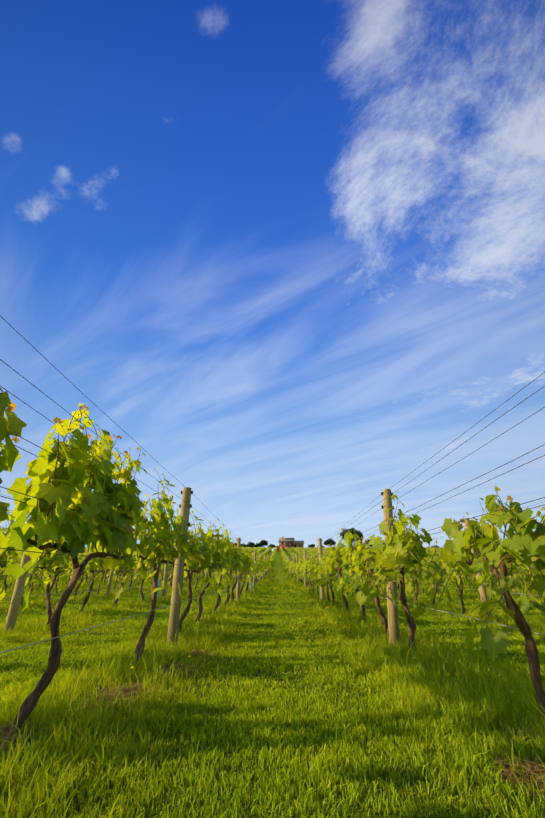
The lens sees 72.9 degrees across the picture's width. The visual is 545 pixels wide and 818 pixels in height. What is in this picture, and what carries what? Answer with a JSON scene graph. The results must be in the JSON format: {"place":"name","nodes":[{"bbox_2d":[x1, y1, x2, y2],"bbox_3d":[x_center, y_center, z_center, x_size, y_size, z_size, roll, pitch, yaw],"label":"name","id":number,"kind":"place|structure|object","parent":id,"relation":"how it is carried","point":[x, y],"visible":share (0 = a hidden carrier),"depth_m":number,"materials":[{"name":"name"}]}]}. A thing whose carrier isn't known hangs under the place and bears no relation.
{"place":"outdoors","nodes":[
{"label":"outdoors","id":0,"kind":"place"},
{"bbox_2d":[0,551,544,817],"bbox_3d":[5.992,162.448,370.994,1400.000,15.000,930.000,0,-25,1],"label":"terrain","id":1,"kind":"structure","parent":0,"point":[278,563],"depth_m":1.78,"materials":[{"name":"green plant"}]},
{"bbox_2d":[0,501,17,581],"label":"vine","id":2,"kind":"object","parent":1,"relation":"on","point":[6,556],"visible":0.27,"depth_m":5.14,"materials":[{"name":"green plant"}]},
{"bbox_2d":[0,551,18,592],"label":"vine","id":3,"kind":"object","parent":1,"relation":"on","point":[10,562],"visible":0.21,"depth_m":12.25,"materials":[{"name":"green plant"}]},
{"bbox_2d":[0,387,26,520],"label":"vine","id":4,"kind":"object","parent":1,"relation":"on","point":[12,424],"visible":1,"depth_m":1.56,"materials":[{"name":"green plant"}]},
{"bbox_2d":[3,548,30,631],"bbox_3d":[-3.751,2.378,5.580,0.162,1.914,0.121,0,-24,1],"label":"post","id":5,"kind":"object","parent":1,"relation":"on","point":[12,613],"visible":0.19,"depth_m":5.36,"materials":[{"name":"brown wood"}]},
{"bbox_2d":[9,551,39,606],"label":"vine","id":6,"kind":"object","parent":1,"relation":"on","point":[34,582],"visible":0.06,"depth_m":9.28,"materials":[{"name":"green plant"}]},
{"bbox_2d":[26,565,43,594],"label":"vine","id":7,"kind":"object","parent":1,"relation":"on","point":[32,571],"visible":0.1,"depth_m":13.60,"materials":[{"name":"green plant"}]},
{"bbox_2d":[37,568,48,588],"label":"vine","id":8,"kind":"object","parent":1,"relation":"on","point":[41,576],"visible":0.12,"depth_m":18.15,"materials":[{"name":"green plant"}]},
{"bbox_2d":[25,540,67,626],"bbox_3d":[-3.747,2.659,6.152,0.558,1.864,0.846,11,-27,-23],"label":"vine","id":9,"kind":"object","parent":1,"relation":"on","point":[54,561],"visible":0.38,"depth_m":6.05,"materials":[{"name":"green plant"}]},
{"bbox_2d":[42,553,70,604],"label":"vine","id":10,"kind":"object","parent":1,"relation":"on","point":[62,565],"visible":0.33,"depth_m":10.79,"materials":[{"name":"green plant"}]},
{"bbox_2d":[52,573,61,593],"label":"vine","id":11,"kind":"object","parent":1,"relation":"on","point":[60,575],"depth_m":14.82,"materials":[{"name":"plant"}]},
{"bbox_2d":[0,403,146,738],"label":"vine","id":12,"kind":"object","parent":1,"relation":"on","point":[63,486],"visible":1,"depth_m":2.10,"materials":[{"name":"green plant"}]},
{"bbox_2d":[70,548,88,598],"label":"vine","id":13,"kind":"object","parent":1,"relation":"on","point":[80,561],"visible":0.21,"depth_m":12.02,"materials":[{"name":"green plant"}]},
{"bbox_2d":[77,550,105,613],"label":"vine","id":14,"kind":"object","parent":1,"relation":"on","point":[93,564],"visible":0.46,"depth_m":7.57,"materials":[{"name":"green plant"}]},
{"bbox_2d":[95,559,108,594],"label":"vine","id":15,"kind":"object","parent":1,"relation":"on","point":[103,571],"visible":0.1,"depth_m":13.51,"materials":[{"name":"green plant"}]},
{"bbox_2d":[106,569,113,593],"bbox_3d":[-6.187,6.219,14.229,0.204,1.915,0.133,20,-31,-37],"label":"post","id":16,"kind":"object","parent":1,"relation":"on","point":[109,582],"visible":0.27,"depth_m":14.00,"materials":[{"name":"brown wood"}]},
{"bbox_2d":[106,565,126,589],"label":"vine","id":17,"kind":"object","parent":1,"relation":"on","point":[113,577],"visible":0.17,"depth_m":14.69,"materials":[{"name":"green plant"}]},
{"bbox_2d":[113,553,135,608],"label":"vine","id":18,"kind":"object","parent":1,"relation":"on","point":[128,564],"visible":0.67,"depth_m":9.10,"materials":[{"name":"green plant"}]},
{"bbox_2d":[126,550,137,591],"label":"vine","id":19,"kind":"object","parent":1,"relation":"on","point":[134,566],"visible":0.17,"depth_m":16.22,"materials":[{"name":"green plant"}]},
{"bbox_2d":[134,555,153,603],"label":"vine","id":20,"kind":"object","parent":1,"relation":"on","point":[144,567],"visible":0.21,"depth_m":10.36,"materials":[{"name":"green plant"}]},
{"bbox_2d":[113,468,189,663],"bbox_3d":[-1.213,1.543,3.771,0.668,1.914,1.260,4,-25,-8],"label":"vine","id":21,"kind":"object","parent":1,"relation":"on","point":[155,548],"visible":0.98,"depth_m":3.63,"materials":[{"name":"green plant"}]},
{"bbox_2d":[157,569,160,597],"bbox_3d":[-3.666,5.606,11.765,0.126,1.050,0.123,12,-27,-24],"label":"grow tube","id":22,"kind":"object","parent":1,"relation":"on","point":[158,584],"visible":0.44,"depth_m":11.75,"materials":[{"name":"teal"}]},
{"bbox_2d":[161,558,168,598],"bbox_3d":[-3.649,5.515,12.631,0.162,1.914,0.121,-1,-25,0],"label":"post","id":23,"kind":"object","parent":1,"relation":"on","point":[166,569],"visible":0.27,"depth_m":12.48,"materials":[{"name":"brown wood"}]},
{"bbox_2d":[164,547,174,585],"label":"vine","id":24,"kind":"object","parent":1,"relation":"on","point":[170,567],"visible":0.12,"depth_m":13.15,"materials":[{"name":"green plant"}]},
{"bbox_2d":[166,487,192,648],"bbox_3d":[-1.161,1.943,4.614,0.162,1.914,0.121,0,-24,1],"label":"post","id":25,"kind":"object","parent":1,"relation":"on","point":[178,576],"visible":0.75,"depth_m":4.50,"materials":[{"name":"brown wood"}]},
{"bbox_2d":[167,511,221,635],"bbox_3d":[-1.188,2.300,5.247,0.702,1.744,1.051,-7,-25,15],"label":"vine","id":26,"kind":"object","parent":1,"relation":"on","point":[193,560],"visible":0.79,"depth_m":5.25,"materials":[{"name":"green plant"}]},
{"bbox_2d":[192,567,203,590],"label":"vine","id":27,"kind":"object","parent":1,"relation":"on","point":[196,579],"visible":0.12,"depth_m":17.31,"materials":[{"name":"plant"}]},
{"bbox_2d":[191,521,230,623],"bbox_3d":[-1.076,2.952,6.700,0.666,1.775,1.291,1,-25,-2],"label":"vine","id":28,"kind":"object","parent":1,"relation":"on","point":[215,546],"visible":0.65,"depth_m":6.57,"materials":[{"name":"green plant"}]},
{"bbox_2d":[200,518,232,613],"bbox_3d":[-1.160,3.501,8.189,0.658,1.977,1.492,0,-25,1],"label":"vine","id":29,"kind":"object","parent":1,"relation":"on","point":[226,558],"visible":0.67,"depth_m":7.98,"materials":[{"name":"green plant"}]},
{"bbox_2d":[4,546,448,572],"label":"vine rows","id":30,"kind":"object","parent":1,"relation":"on","point":[297,550],"visible":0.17,"depth_m":111.69,"materials":[{"name":"green plant"}]},
{"bbox_2d":[216,532,244,604],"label":"vine","id":31,"kind":"object","parent":1,"relation":"on","point":[235,555],"visible":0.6,"depth_m":9.66,"materials":[{"name":"green plant"}]},
{"bbox_2d":[228,542,245,603],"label":"vine","id":32,"kind":"object","parent":1,"relation":"on","point":[241,574],"visible":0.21,"depth_m":10.63,"materials":[{"name":"green plant"}]},
{"bbox_2d":[236,538,240,600],"bbox_3d":[-1.077,5.082,11.649,0.162,1.914,0.121,-2,-25,0],"label":"post","id":33,"kind":"object","parent":1,"relation":"on","point":[238,582],"visible":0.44,"depth_m":11.43,"materials":[{"name":"brown wood"}]},
{"bbox_2d":[232,547,251,582],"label":"vine","id":34,"kind":"object","parent":1,"relation":"on","point":[243,559],"visible":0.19,"depth_m":12.15,"materials":[{"name":"green plant"}]},
{"bbox_2d":[240,546,251,594],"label":"vine","id":35,"kind":"object","parent":1,"relation":"on","point":[248,562],"visible":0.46,"depth_m":13.53,"materials":[{"name":"green plant"}]},
{"bbox_2d":[245,550,254,592],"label":"vine","id":36,"kind":"object","parent":1,"relation":"on","point":[251,565],"visible":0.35,"depth_m":15.15,"materials":[{"name":"green plant"}]},
{"bbox_2d":[247,542,254,547],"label":"tree","id":37,"kind":"object","parent":1,"relation":"on","point":[250,544],"visible":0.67,"depth_m":221.02,"materials":[{"name":"green plant"}]},
{"bbox_2d":[248,559,258,582],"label":"vine","id":38,"kind":"object","parent":1,"relation":"on","point":[255,566],"visible":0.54,"depth_m":17.61,"materials":[{"name":"green plant"}]},
{"bbox_2d":[252,550,256,586],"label":"post","id":39,"kind":"object","parent":1,"relation":"on","point":[254,554],"visible":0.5,"depth_m":18.64,"materials":[{"name":"brown wood"}]},
{"bbox_2d":[251,555,259,585],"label":"vine","id":40,"kind":"object","parent":1,"relation":"on","point":[256,568],"visible":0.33,"depth_m":19.22,"materials":[{"name":"green plant"}]},
{"bbox_2d":[255,555,262,581],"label":"vine","id":41,"kind":"object","parent":1,"relation":"on","point":[258,561],"visible":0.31,"depth_m":20.74,"materials":[{"name":"green plant"}]},
{"bbox_2d":[259,539,267,546],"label":"tree","id":42,"kind":"object","parent":1,"relation":"on","point":[263,543],"visible":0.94,"depth_m":217.33,"materials":[{"name":"green plant"}]},
{"bbox_2d":[0,316,544,653],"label":"trellis wires","id":43,"kind":"object","parent":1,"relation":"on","point":[236,535],"visible":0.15,"depth_m":2.46,"materials":[{"name":"grey metal"}]},
{"bbox_2d":[276,536,303,550],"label":"house","id":44,"kind":"structure","parent":1,"relation":"on","point":[284,543],"depth_m":196.66,"materials":[{"name":"brick"}]},
{"bbox_2d":[293,557,302,583],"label":"vine","id":45,"kind":"object","parent":1,"relation":"on","point":[299,564],"visible":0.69,"depth_m":22.40,"materials":[{"name":"green plant"}]},
{"bbox_2d":[298,557,309,587],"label":"vine","id":46,"kind":"object","parent":1,"relation":"on","point":[303,564],"visible":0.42,"depth_m":17.91,"materials":[{"name":"green plant"}]},
{"bbox_2d":[303,550,306,587],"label":"post","id":47,"kind":"object","parent":1,"relation":"on","point":[305,581],"visible":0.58,"depth_m":18.95,"materials":[{"name":"brown wood"}]},
{"bbox_2d":[302,556,311,587],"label":"vine","id":48,"kind":"object","parent":1,"relation":"on","point":[306,565],"visible":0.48,"depth_m":16.62,"materials":[{"name":"green plant"}]},
{"bbox_2d":[303,557,316,592],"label":"vine","id":49,"kind":"object","parent":1,"relation":"on","point":[308,566],"visible":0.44,"depth_m":15.10,"materials":[{"name":"green plant"}]},
{"bbox_2d":[306,555,318,594],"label":"vine","id":50,"kind":"object","parent":1,"relation":"on","point":[312,559],"visible":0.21,"depth_m":13.73,"materials":[{"name":"green plant"}]},
{"bbox_2d":[308,551,322,579],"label":"vine","id":51,"kind":"object","parent":1,"relation":"on","point":[314,566],"visible":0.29,"depth_m":12.52,"materials":[{"name":"green plant"}]},
{"bbox_2d":[317,538,324,600],"bbox_3d":[1.554,5.130,11.758,0.162,1.914,0.121,0,-26,1],"label":"post","id":52,"kind":"object","parent":1,"relation":"on","point":[319,540],"visible":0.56,"depth_m":11.90,"materials":[{"name":"brown wood"}]},
{"bbox_2d":[314,551,338,600],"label":"vine","id":53,"kind":"object","parent":1,"relation":"on","point":[318,569],"visible":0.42,"depth_m":10.86,"materials":[{"name":"green plant"}]},
{"bbox_2d":[312,544,344,606],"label":"vine","id":54,"kind":"object","parent":1,"relation":"on","point":[324,564],"visible":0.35,"depth_m":9.50,"materials":[{"name":"green plant"}]},
{"bbox_2d":[323,538,335,546],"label":"tree","id":55,"kind":"object","parent":1,"relation":"on","point":[328,541],"visible":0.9,"depth_m":221.49,"materials":[{"name":"green plant"}]},
{"bbox_2d":[315,544,356,609],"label":"vine","id":56,"kind":"object","parent":1,"relation":"on","point":[336,561],"visible":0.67,"depth_m":8.41,"materials":[{"name":"green plant"}]},
{"bbox_2d":[340,528,363,542],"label":"tree","id":57,"kind":"object","parent":1,"relation":"on","point":[357,532],"visible":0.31,"depth_m":221.99,"materials":[{"name":"green plant"}]},
{"bbox_2d":[334,524,376,621],"bbox_3d":[1.451,2.973,6.654,0.788,1.735,1.266,1,-25,-2],"label":"vine","id":58,"kind":"object","parent":1,"relation":"on","point":[346,558],"visible":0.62,"depth_m":6.58,"materials":[{"name":"green plant"}]},
{"bbox_2d":[337,534,407,636],"bbox_3d":[1.447,2.546,5.331,0.892,1.384,1.319,1,-25,-1],"label":"vine","id":59,"kind":"object","parent":1,"relation":"on","point":[367,559],"visible":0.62,"depth_m":5.54,"materials":[{"name":"green plant"}]},
{"bbox_2d":[381,489,399,646],"bbox_3d":[1.504,1.982,4.695,0.162,1.914,0.121,4,-24,3],"label":"post","id":60,"kind":"object","parent":1,"relation":"on","point":[393,623],"visible":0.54,"depth_m":4.51,"materials":[{"name":"brown wood"}]},
{"bbox_2d":[356,491,441,653],"bbox_3d":[1.390,1.797,4.058,0.929,1.693,1.388,-12,-27,24],"label":"vine","id":61,"kind":"object","parent":1,"relation":"on","point":[403,554],"visible":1,"depth_m":3.88,"materials":[{"name":"green plant"}]},
{"bbox_2d":[404,563,432,603],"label":"vine","id":62,"kind":"object","parent":1,"relation":"on","point":[417,567],"visible":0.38,"depth_m":10.50,"materials":[{"name":"green plant"}]},
{"bbox_2d":[425,553,442,591],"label":"vine","id":63,"kind":"object","parent":1,"relation":"on","point":[442,568],"visible":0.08,"depth_m":15.09,"materials":[{"name":"green plant"}]},
{"bbox_2d":[421,537,451,607],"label":"vine","id":64,"kind":"object","parent":1,"relation":"on","point":[430,562],"visible":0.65,"depth_m":9.21,"materials":[{"name":"green plant"}]},
{"bbox_2d":[440,547,475,613],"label":"vine","id":65,"kind":"object","parent":1,"relation":"on","point":[456,572],"visible":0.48,"depth_m":7.94,"materials":[{"name":"green plant"}]},
{"bbox_2d":[449,574,473,590],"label":"vine","id":66,"kind":"object","parent":1,"relation":"on","point":[458,587],"visible":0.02,"depth_m":13.50,"materials":[{"name":"green plant"}]},
{"bbox_2d":[462,565,474,581],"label":"vine","id":67,"kind":"object","parent":1,"relation":"on","point":[472,573],"visible":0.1,"depth_m":12.49,"materials":[{"name":"green plant"}]},
{"bbox_2d":[463,518,491,619],"bbox_3d":[4.065,3.155,7.314,0.162,1.914,0.121,-1,-25,0],"label":"post","id":68,"kind":"object","parent":1,"relation":"on","point":[482,592],"visible":0.19,"depth_m":7.12,"materials":[{"name":"brown wood"}]},
{"bbox_2d":[411,486,544,717],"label":"vine","id":69,"kind":"object","parent":1,"relation":"on","point":[482,539],"visible":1,"depth_m":2.09,"materials":[{"name":"green plant"}]},
{"bbox_2d":[482,556,516,600],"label":"vine","id":70,"kind":"object","parent":1,"relation":"on","point":[488,574],"depth_m":10.84,"materials":[{"name":"green plant"}]},
{"bbox_2d":[477,538,527,597],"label":"vine","id":71,"kind":"object","parent":1,"relation":"on","point":[510,582],"visible":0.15,"depth_m":6.36,"materials":[{"name":"green plant"}]},
{"bbox_2d":[510,564,531,594],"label":"vine","id":72,"kind":"object","parent":1,"relation":"on","point":[514,581],"visible":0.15,"depth_m":13.84,"materials":[{"name":"green plant"}]},
{"bbox_2d":[517,564,533,575],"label":"vine","id":73,"kind":"object","parent":1,"relation":"on","point":[524,570],"visible":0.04,"depth_m":9.64,"materials":[{"name":"green plant"}]},
{"bbox_2d":[523,547,544,596],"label":"vine","id":74,"kind":"object","parent":1,"relation":"on","point":[534,592],"visible":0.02,"depth_m":5.35,"materials":[{"name":"green plant"}]},
{"bbox_2d":[0,0,544,550],"label":"sky","id":75,"kind":"structure","parent":0,"point":[293,251],"materials":[{"name":"blue"}]}
]}

